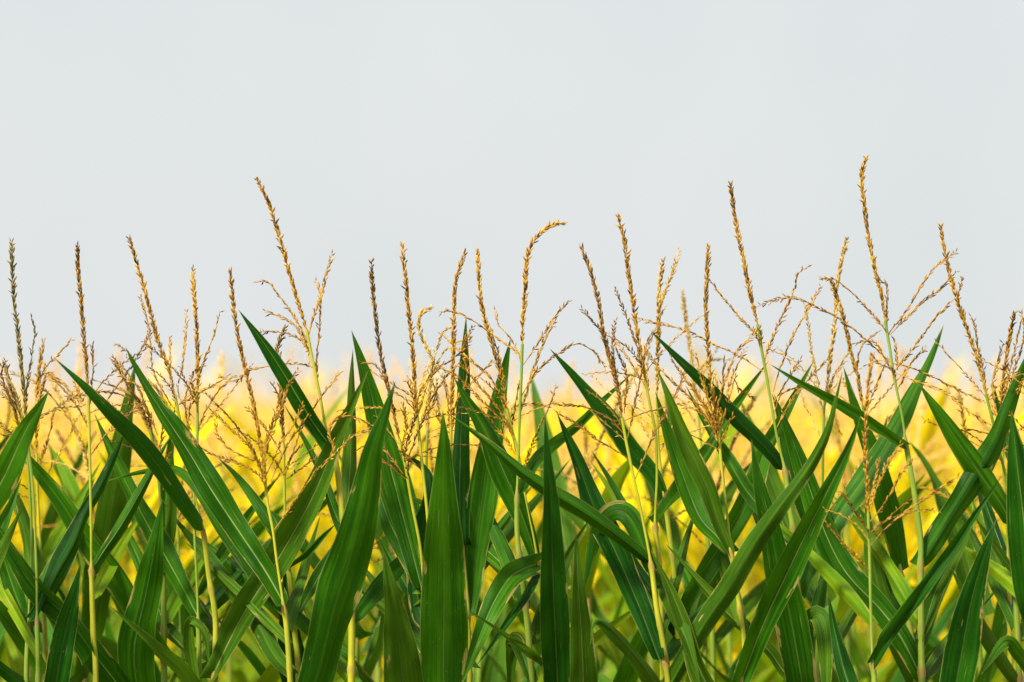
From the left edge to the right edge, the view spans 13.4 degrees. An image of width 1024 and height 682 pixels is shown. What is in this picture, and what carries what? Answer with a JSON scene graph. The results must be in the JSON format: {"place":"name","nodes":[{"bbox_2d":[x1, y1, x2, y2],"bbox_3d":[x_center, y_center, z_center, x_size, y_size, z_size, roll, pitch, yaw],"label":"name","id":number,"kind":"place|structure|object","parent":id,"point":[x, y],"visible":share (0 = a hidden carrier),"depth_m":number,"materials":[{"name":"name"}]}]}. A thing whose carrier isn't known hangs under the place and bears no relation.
{"place":"outdoors","nodes":[
{"label":"outdoors","id":0,"kind":"place"},
{"bbox_2d":[0,391,48,566],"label":"corn plant","id":1,"kind":"object","parent":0,"point":[14,454],"visible":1,"depth_m":7.96,"materials":[{"name":"green plant"}]},
{"bbox_2d":[0,380,87,598],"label":"corn plant","id":2,"kind":"object","parent":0,"point":[18,534],"visible":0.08,"depth_m":13.20,"materials":[{"name":"yellow plant"}]},
{"bbox_2d":[0,337,94,681],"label":"corn plant","id":3,"kind":"object","parent":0,"point":[7,674],"visible":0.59,"depth_m":8.34,"materials":[{"name":"green plant"}]},
{"bbox_2d":[0,395,98,681],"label":"corn plant","id":4,"kind":"object","parent":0,"point":[50,519],"visible":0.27,"depth_m":9.28,"materials":[{"name":"green plant"}]},
{"bbox_2d":[0,357,100,681],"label":"corn plant","id":5,"kind":"object","parent":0,"point":[10,582],"visible":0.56,"depth_m":8.28,"materials":[{"name":"green plant"}]},
{"bbox_2d":[0,375,103,681],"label":"corn plant","id":6,"kind":"object","parent":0,"point":[42,498],"visible":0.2,"depth_m":11.50,"materials":[{"name":"yellow plant"}]},
{"bbox_2d":[0,352,107,665],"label":"corn plant","id":7,"kind":"object","parent":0,"point":[24,474],"visible":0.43,"depth_m":12.36,"materials":[{"name":"yellow plant"}]},
{"bbox_2d":[0,238,122,681],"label":"corn plant","id":8,"kind":"object","parent":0,"point":[62,642],"visible":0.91,"depth_m":8.10,"materials":[{"name":"green plant"}]},
{"bbox_2d":[0,242,169,681],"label":"corn plant","id":9,"kind":"object","parent":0,"point":[115,543],"visible":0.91,"depth_m":8.15,"materials":[{"name":"green plant"}]},
{"bbox_2d":[5,349,170,671],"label":"corn plant","id":10,"kind":"object","parent":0,"point":[114,614],"visible":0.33,"depth_m":11.60,"materials":[{"name":"yellow plant"}]},
{"bbox_2d":[5,396,195,681],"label":"corn plant","id":11,"kind":"object","parent":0,"point":[174,650],"visible":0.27,"depth_m":10.77,"materials":[{"name":"yellow plant"}]},
{"bbox_2d":[0,328,219,681],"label":"corn plant","id":12,"kind":"object","parent":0,"point":[144,604],"visible":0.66,"depth_m":8.26,"materials":[{"name":"green plant"}]},
{"bbox_2d":[3,361,225,681],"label":"corn plant","id":13,"kind":"object","parent":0,"point":[111,502],"visible":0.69,"depth_m":8.55,"materials":[{"name":"green plant"}]},
{"bbox_2d":[16,339,237,681],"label":"corn plant","id":14,"kind":"object","parent":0,"point":[206,430],"visible":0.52,"depth_m":10.10,"materials":[{"name":"yellow plant"}]},
{"bbox_2d":[0,344,303,681],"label":"corn plant","id":15,"kind":"object","parent":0,"point":[248,666],"visible":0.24,"depth_m":10.80,"materials":[{"name":"yellow plant"}]},
{"bbox_2d":[54,394,264,681],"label":"corn plant","id":16,"kind":"object","parent":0,"point":[123,563],"visible":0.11,"depth_m":10.14,"materials":[{"name":"yellow plant"}]},
{"bbox_2d":[47,429,277,676],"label":"corn plant","id":17,"kind":"object","parent":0,"point":[108,632],"visible":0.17,"depth_m":9.32,"materials":[{"name":"green plant"}]},
{"bbox_2d":[49,336,276,681],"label":"corn plant","id":18,"kind":"object","parent":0,"point":[183,556],"visible":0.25,"depth_m":11.54,"materials":[{"name":"yellow plant"}]},
{"bbox_2d":[82,264,282,681],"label":"corn plant","id":19,"kind":"object","parent":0,"point":[145,519],"visible":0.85,"depth_m":8.22,"materials":[{"name":"green plant"}]},
{"bbox_2d":[112,365,256,681],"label":"corn plant","id":20,"kind":"object","parent":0,"point":[212,447],"visible":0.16,"depth_m":11.72,"materials":[{"name":"yellow plant"}]},
{"bbox_2d":[56,235,368,681],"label":"corn plant","id":21,"kind":"object","parent":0,"point":[293,529],"visible":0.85,"depth_m":8.08,"materials":[{"name":"green plant"}]},
{"bbox_2d":[111,384,336,681],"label":"corn plant","id":22,"kind":"object","parent":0,"point":[269,674],"visible":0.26,"depth_m":8.64,"materials":[{"name":"green plant"}]},
{"bbox_2d":[173,364,289,677],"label":"corn plant","id":23,"kind":"object","parent":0,"point":[239,496],"visible":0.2,"depth_m":13.89,"materials":[{"name":"yellow plant"}]},
{"bbox_2d":[98,414,365,681],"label":"corn plant","id":24,"kind":"object","parent":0,"point":[258,528],"visible":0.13,"depth_m":9.30,"materials":[{"name":"green plant"}]},
{"bbox_2d":[194,399,299,681],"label":"corn plant","id":25,"kind":"object","parent":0,"point":[276,485],"visible":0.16,"depth_m":12.50,"materials":[{"name":"yellow plant"}]},
{"bbox_2d":[109,176,404,681],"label":"corn plant","id":26,"kind":"object","parent":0,"point":[373,595],"visible":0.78,"depth_m":8.08,"materials":[{"name":"green plant"}]},
{"bbox_2d":[134,372,382,681],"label":"corn plant","id":27,"kind":"object","parent":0,"point":[250,673],"visible":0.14,"depth_m":10.93,"materials":[{"name":"yellow plant"}]},
{"bbox_2d":[126,267,394,681],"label":"corn plant","id":28,"kind":"object","parent":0,"point":[340,583],"visible":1,"depth_m":8.00,"materials":[{"name":"green plant"}]},
{"bbox_2d":[162,350,362,681],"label":"corn plant","id":29,"kind":"object","parent":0,"point":[232,665],"visible":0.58,"depth_m":9.98,"materials":[{"name":"yellow plant"}]},
{"bbox_2d":[191,369,336,559],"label":"corn plant","id":30,"kind":"object","parent":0,"point":[326,546],"visible":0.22,"depth_m":12.29,"materials":[{"name":"yellow plant"}]},
{"bbox_2d":[196,324,334,681],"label":"corn plant","id":31,"kind":"object","parent":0,"point":[230,564],"visible":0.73,"depth_m":8.20,"materials":[{"name":"green plant"}]},
{"bbox_2d":[160,329,389,681],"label":"corn plant","id":32,"kind":"object","parent":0,"point":[250,478],"visible":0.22,"depth_m":10.74,"materials":[{"name":"yellow plant"}]},
{"bbox_2d":[189,393,383,681],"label":"corn plant","id":33,"kind":"object","parent":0,"point":[239,676],"visible":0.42,"depth_m":10.06,"materials":[{"name":"yellow plant"}]},
{"bbox_2d":[202,348,378,681],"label":"corn plant","id":34,"kind":"object","parent":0,"point":[243,447],"visible":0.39,"depth_m":11.58,"materials":[{"name":"yellow plant"}]},
{"bbox_2d":[194,422,422,681],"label":"corn plant","id":35,"kind":"object","parent":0,"point":[263,659],"visible":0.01,"depth_m":10.02,"materials":[{"name":"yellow plant"}]},
{"bbox_2d":[271,372,361,548],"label":"corn plant","id":36,"kind":"object","parent":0,"point":[319,528],"visible":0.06,"depth_m":15.44,"materials":[{"name":"yellow plant"}]},
{"bbox_2d":[168,449,471,680],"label":"corn plant","id":37,"kind":"object","parent":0,"point":[373,655],"visible":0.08,"depth_m":8.63,"materials":[{"name":"green plant"}]},
{"bbox_2d":[232,364,443,675],"bbox_3d":[-0.421,1.042,11.685,0.749,1.963,0.287,1,-1,-27],"label":"corn plant","id":38,"kind":"object","parent":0,"point":[433,426],"visible":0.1,"depth_m":11.67,"materials":[{"name":"yellow plant"}]},
{"bbox_2d":[246,428,431,681],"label":"corn plant","id":39,"kind":"object","parent":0,"point":[345,645],"visible":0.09,"depth_m":9.31,"materials":[{"name":"green plant"}]},
{"bbox_2d":[284,371,418,653],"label":"corn plant","id":40,"kind":"object","parent":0,"point":[363,620],"visible":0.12,"depth_m":12.34,"materials":[{"name":"yellow plant"}]},
{"bbox_2d":[308,350,399,677],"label":"corn plant","id":41,"kind":"object","parent":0,"point":[363,436],"visible":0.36,"depth_m":13.86,"materials":[{"name":"yellow plant"}]},
{"bbox_2d":[264,345,449,540],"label":"corn plant","id":42,"kind":"object","parent":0,"point":[419,475],"visible":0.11,"depth_m":14.59,"materials":[{"name":"yellow plant"}]},
{"bbox_2d":[220,348,535,677],"bbox_3d":[-0.276,1.010,10.877,0.923,1.992,0.264,0,-1,6],"label":"corn plant","id":43,"kind":"object","parent":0,"point":[325,524],"visible":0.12,"depth_m":10.91,"materials":[{"name":"yellow plant"}]},
{"bbox_2d":[351,257,478,681],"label":"corn plant","id":44,"kind":"object","parent":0,"point":[401,645],"visible":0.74,"depth_m":8.10,"materials":[{"name":"green plant"}]},
{"bbox_2d":[337,241,495,681],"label":"corn plant","id":45,"kind":"object","parent":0,"point":[439,613],"visible":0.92,"depth_m":8.00,"materials":[{"name":"green plant"}]},
{"bbox_2d":[317,357,564,681],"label":"corn plant","id":46,"kind":"object","parent":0,"point":[372,611],"visible":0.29,"depth_m":11.70,"materials":[{"name":"yellow plant"}]},
{"bbox_2d":[359,355,539,677],"bbox_3d":[-0.229,1.017,10.711,0.941,1.970,0.212,0,-1,17],"label":"corn plant","id":47,"kind":"object","parent":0,"point":[375,566],"visible":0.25,"depth_m":10.74,"materials":[{"name":"yellow plant"}]},
{"bbox_2d":[376,305,531,595],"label":"corn plant","id":48,"kind":"object","parent":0,"point":[505,519],"visible":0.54,"depth_m":8.30,"materials":[{"name":"yellow plant"}]},
{"bbox_2d":[364,347,560,681],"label":"corn plant","id":49,"kind":"object","parent":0,"point":[500,504],"visible":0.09,"depth_m":10.09,"materials":[{"name":"yellow plant"}]},
{"bbox_2d":[368,418,572,681],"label":"corn plant","id":50,"kind":"object","parent":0,"point":[487,671],"visible":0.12,"depth_m":9.39,"materials":[{"name":"green plant"}]},
{"bbox_2d":[339,411,612,681],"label":"corn plant","id":51,"kind":"object","parent":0,"point":[364,676],"visible":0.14,"depth_m":8.72,"materials":[{"name":"green plant"}]},
{"bbox_2d":[403,248,569,681],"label":"corn plant","id":52,"kind":"object","parent":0,"point":[477,496],"visible":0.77,"depth_m":8.18,"materials":[{"name":"green plant"}]},
{"bbox_2d":[397,364,600,666],"bbox_3d":[-0.063,1.040,11.582,0.641,1.961,0.309,1,-1,-28],"label":"corn plant","id":53,"kind":"object","parent":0,"point":[478,441],"visible":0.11,"depth_m":11.62,"materials":[{"name":"yellow plant"}]},
{"bbox_2d":[334,393,670,681],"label":"corn plant","id":54,"kind":"object","parent":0,"point":[518,677],"visible":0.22,"depth_m":10.13,"materials":[{"name":"yellow plant"}]},
{"bbox_2d":[0,337,1023,638],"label":"corn field","id":55,"kind":"structure","parent":0,"point":[266,411],"depth_m":21.50,"materials":[{"name":"yellow plant"}]},
{"bbox_2d":[0,0,1023,418],"label":"sky","id":56,"kind":"structure","parent":0,"point":[441,128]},
{"bbox_2d":[412,219,629,681],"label":"corn plant","id":57,"kind":"object","parent":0,"point":[500,555],"visible":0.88,"depth_m":8.08,"materials":[{"name":"green plant"}]},
{"bbox_2d":[485,356,571,631],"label":"corn plant","id":58,"kind":"object","parent":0,"point":[554,423],"visible":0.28,"depth_m":13.28,"materials":[{"name":"yellow plant"}]},
{"bbox_2d":[438,248,650,681],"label":"corn plant","id":59,"kind":"object","parent":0,"point":[568,654],"visible":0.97,"depth_m":7.97,"materials":[{"name":"green plant"}]},
{"bbox_2d":[470,400,653,678],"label":"corn plant","id":60,"kind":"object","parent":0,"point":[603,600],"visible":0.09,"depth_m":10.83,"materials":[{"name":"yellow plant"}]},
{"bbox_2d":[471,365,687,681],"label":"corn plant","id":61,"kind":"object","parent":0,"point":[625,672],"visible":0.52,"depth_m":8.79,"materials":[{"name":"green plant"}]},
{"bbox_2d":[526,390,638,667],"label":"corn plant","id":62,"kind":"object","parent":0,"point":[600,486],"visible":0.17,"depth_m":11.73,"materials":[{"name":"yellow plant"}]},
{"bbox_2d":[503,358,683,681],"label":"corn plant","id":63,"kind":"object","parent":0,"point":[609,670],"visible":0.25,"depth_m":10.19,"materials":[{"name":"yellow plant"}]},
{"bbox_2d":[486,425,722,672],"bbox_3d":[0.207,1.063,9.405,0.761,1.820,0.222,1,-2,-36],"label":"corn plant","id":64,"kind":"object","parent":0,"point":[595,610],"visible":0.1,"depth_m":9.39,"materials":[{"name":"green plant"}]},
{"bbox_2d":[557,352,671,632],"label":"corn plant","id":65,"kind":"object","parent":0,"point":[650,449],"visible":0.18,"depth_m":12.41,"materials":[{"name":"yellow plant"}]},
{"bbox_2d":[514,362,718,681],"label":"corn plant","id":66,"kind":"object","parent":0,"point":[600,454],"visible":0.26,"depth_m":10.85,"materials":[{"name":"yellow plant"}]},
{"bbox_2d":[509,404,747,671],"bbox_3d":[0.175,1.081,10.933,0.923,1.849,0.264,0,-1,14],"label":"corn plant","id":67,"kind":"object","parent":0,"point":[596,593],"visible":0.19,"depth_m":10.86,"materials":[{"name":"yellow plant"}]},
{"bbox_2d":[449,243,841,681],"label":"corn plant","id":68,"kind":"object","parent":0,"point":[608,535],"visible":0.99,"depth_m":8.04,"materials":[{"name":"green plant"}]},
{"bbox_2d":[580,357,714,678],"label":"corn plant","id":69,"kind":"object","parent":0,"point":[682,517],"visible":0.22,"depth_m":11.67,"materials":[{"name":"yellow plant"}]},
{"bbox_2d":[561,395,757,681],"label":"corn plant","id":70,"kind":"object","parent":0,"point":[616,654],"visible":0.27,"depth_m":8.80,"materials":[{"name":"green plant"}]},
{"bbox_2d":[581,214,767,681],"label":"corn plant","id":71,"kind":"object","parent":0,"point":[671,496],"visible":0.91,"depth_m":8.10,"materials":[{"name":"green plant"}]},
{"bbox_2d":[550,246,813,681],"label":"corn plant","id":72,"kind":"object","parent":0,"point":[740,515],"visible":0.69,"depth_m":8.20,"materials":[{"name":"green plant"}]},
{"bbox_2d":[510,339,858,681],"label":"corn plant","id":73,"kind":"object","parent":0,"point":[768,675],"visible":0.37,"depth_m":10.02,"materials":[{"name":"yellow plant"}]},
{"bbox_2d":[653,399,764,592],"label":"corn plant","id":74,"kind":"object","parent":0,"point":[667,480],"visible":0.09,"depth_m":13.06,"materials":[{"name":"yellow plant"}]},
{"bbox_2d":[653,289,770,681],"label":"corn plant","id":75,"kind":"object","parent":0,"point":[751,599],"visible":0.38,"depth_m":8.80,"materials":[{"name":"green plant"}]},
{"bbox_2d":[653,359,795,681],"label":"corn plant","id":76,"kind":"object","parent":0,"point":[746,529],"visible":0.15,"depth_m":11.65,"materials":[{"name":"yellow plant"}]},
{"bbox_2d":[579,369,879,681],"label":"corn plant","id":77,"kind":"object","parent":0,"point":[693,554],"visible":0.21,"depth_m":10.87,"materials":[{"name":"yellow plant"}]},
{"bbox_2d":[701,357,782,568],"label":"corn plant","id":78,"kind":"object","parent":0,"point":[739,438],"visible":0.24,"depth_m":14.53,"materials":[{"name":"yellow plant"}]},
{"bbox_2d":[597,399,895,681],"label":"corn plant","id":79,"kind":"object","parent":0,"point":[677,538],"visible":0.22,"depth_m":9.41,"materials":[{"name":"yellow plant"}]},
{"bbox_2d":[685,365,809,588],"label":"corn plant","id":80,"kind":"object","parent":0,"point":[751,582],"visible":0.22,"depth_m":13.16,"materials":[{"name":"yellow plant"}]},
{"bbox_2d":[645,243,861,681],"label":"corn plant","id":81,"kind":"object","parent":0,"point":[695,485],"visible":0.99,"depth_m":8.03,"materials":[{"name":"green plant"}]},
{"bbox_2d":[622,339,891,681],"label":"corn plant","id":82,"kind":"object","parent":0,"point":[760,668],"visible":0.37,"depth_m":10.86,"materials":[{"name":"yellow plant"}]},
{"bbox_2d":[637,180,943,681],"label":"corn plant","id":83,"kind":"object","parent":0,"point":[800,629],"visible":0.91,"depth_m":8.10,"materials":[{"name":"green plant"}]},
{"bbox_2d":[686,407,908,675],"bbox_3d":[0.616,1.070,10.153,0.303,1.839,0.774,1,-2,-43],"label":"corn plant","id":84,"kind":"object","parent":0,"point":[736,649],"visible":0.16,"depth_m":10.22,"materials":[{"name":"yellow plant"}]},
{"bbox_2d":[679,384,916,681],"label":"corn plant","id":85,"kind":"object","parent":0,"point":[765,661],"visible":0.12,"depth_m":9.99,"materials":[{"name":"yellow plant"}]},
{"bbox_2d":[737,360,878,642],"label":"corn plant","id":86,"kind":"object","parent":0,"point":[865,636],"visible":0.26,"depth_m":12.27,"materials":[{"name":"yellow plant"}]},
{"bbox_2d":[705,383,933,681],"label":"corn plant","id":87,"kind":"object","parent":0,"point":[832,454],"visible":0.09,"depth_m":11.73,"materials":[{"name":"yellow plant"}]},
{"bbox_2d":[772,235,889,681],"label":"corn plant","id":88,"kind":"object","parent":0,"point":[847,621],"visible":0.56,"depth_m":8.35,"materials":[{"name":"green plant"}]},
{"bbox_2d":[671,337,1023,681],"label":"corn plant","id":89,"kind":"object","parent":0,"point":[864,648],"visible":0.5,"depth_m":10.03,"materials":[{"name":"yellow plant"}]},
{"bbox_2d":[700,394,1007,681],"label":"corn plant","id":90,"kind":"object","parent":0,"point":[776,489],"visible":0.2,"depth_m":8.70,"materials":[{"name":"yellow plant"}]},
{"bbox_2d":[772,364,946,681],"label":"corn plant","id":91,"kind":"object","parent":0,"point":[887,657],"visible":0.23,"depth_m":11.60,"materials":[{"name":"yellow plant"}]},
{"bbox_2d":[815,374,915,656],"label":"corn plant","id":92,"kind":"object","parent":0,"point":[864,624],"visible":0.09,"depth_m":12.32,"materials":[{"name":"yellow plant"}]},
{"bbox_2d":[756,345,997,609],"bbox_3d":[0.962,1.006,10.826,0.941,1.998,0.212,-1,-1,32],"label":"corn plant","id":93,"kind":"object","parent":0,"point":[928,431],"visible":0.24,"depth_m":10.77,"materials":[{"name":"yellow plant"}]},
{"bbox_2d":[782,387,985,681],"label":"corn plant","id":94,"kind":"object","parent":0,"point":[862,670],"visible":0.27,"depth_m":9.39,"materials":[{"name":"green plant"}]},
{"bbox_2d":[752,154,1023,681],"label":"corn plant","id":95,"kind":"object","parent":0,"point":[954,656],"visible":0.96,"depth_m":8.06,"materials":[{"name":"green plant"}]},
{"bbox_2d":[780,352,999,681],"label":"corn plant","id":96,"kind":"object","parent":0,"point":[839,584],"visible":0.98,"depth_m":7.85,"materials":[{"name":"green plant"}]},
{"bbox_2d":[819,276,968,681],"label":"corn plant","id":97,"kind":"object","parent":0,"point":[894,535],"visible":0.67,"depth_m":8.25,"materials":[{"name":"green plant"}]},
{"bbox_2d":[850,369,976,680],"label":"corn plant","id":98,"kind":"object","parent":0,"point":[947,471],"visible":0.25,"depth_m":11.65,"materials":[{"name":"yellow plant"}]},
{"bbox_2d":[867,394,987,645],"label":"corn plant","id":99,"kind":"object","parent":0,"point":[910,516],"visible":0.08,"depth_m":12.41,"materials":[{"name":"yellow plant"}]},
{"bbox_2d":[865,410,1006,681],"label":"corn plant","id":100,"kind":"object","parent":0,"point":[934,641],"visible":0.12,"depth_m":9.36,"materials":[{"name":"yellow plant"}]},
{"bbox_2d":[849,372,1023,681],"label":"corn plant","id":101,"kind":"object","parent":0,"point":[998,676],"visible":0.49,"depth_m":10.04,"materials":[{"name":"yellow plant"}]},
{"bbox_2d":[898,367,1006,681],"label":"corn plant","id":102,"kind":"object","parent":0,"point":[923,506],"visible":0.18,"depth_m":10.76,"materials":[{"name":"yellow plant"}]},
{"bbox_2d":[894,356,1020,639],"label":"corn plant","id":103,"kind":"object","parent":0,"point":[944,633],"visible":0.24,"depth_m":11.59,"materials":[{"name":"yellow plant"}]},
{"bbox_2d":[909,391,1006,681],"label":"corn plant","id":104,"kind":"object","parent":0,"point":[962,570],"visible":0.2,"depth_m":8.64,"materials":[{"name":"green plant"}]},
{"bbox_2d":[919,223,1023,681],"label":"corn plant","id":105,"kind":"object","parent":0,"point":[967,454],"visible":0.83,"depth_m":8.08,"materials":[{"name":"green plant"}]},
{"bbox_2d":[922,308,1023,665],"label":"corn plant","id":106,"kind":"object","parent":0,"point":[988,515],"visible":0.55,"depth_m":8.20,"materials":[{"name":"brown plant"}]},
{"bbox_2d":[933,356,1023,515],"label":"corn plant","id":107,"kind":"object","parent":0,"point":[936,446],"visible":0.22,"depth_m":13.08,"materials":[{"name":"yellow plant"}]},
{"bbox_2d":[964,356,1023,673],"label":"corn plant","id":108,"kind":"object","parent":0,"point":[1012,583],"visible":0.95,"depth_m":7.90,"materials":[{"name":"green plant"}]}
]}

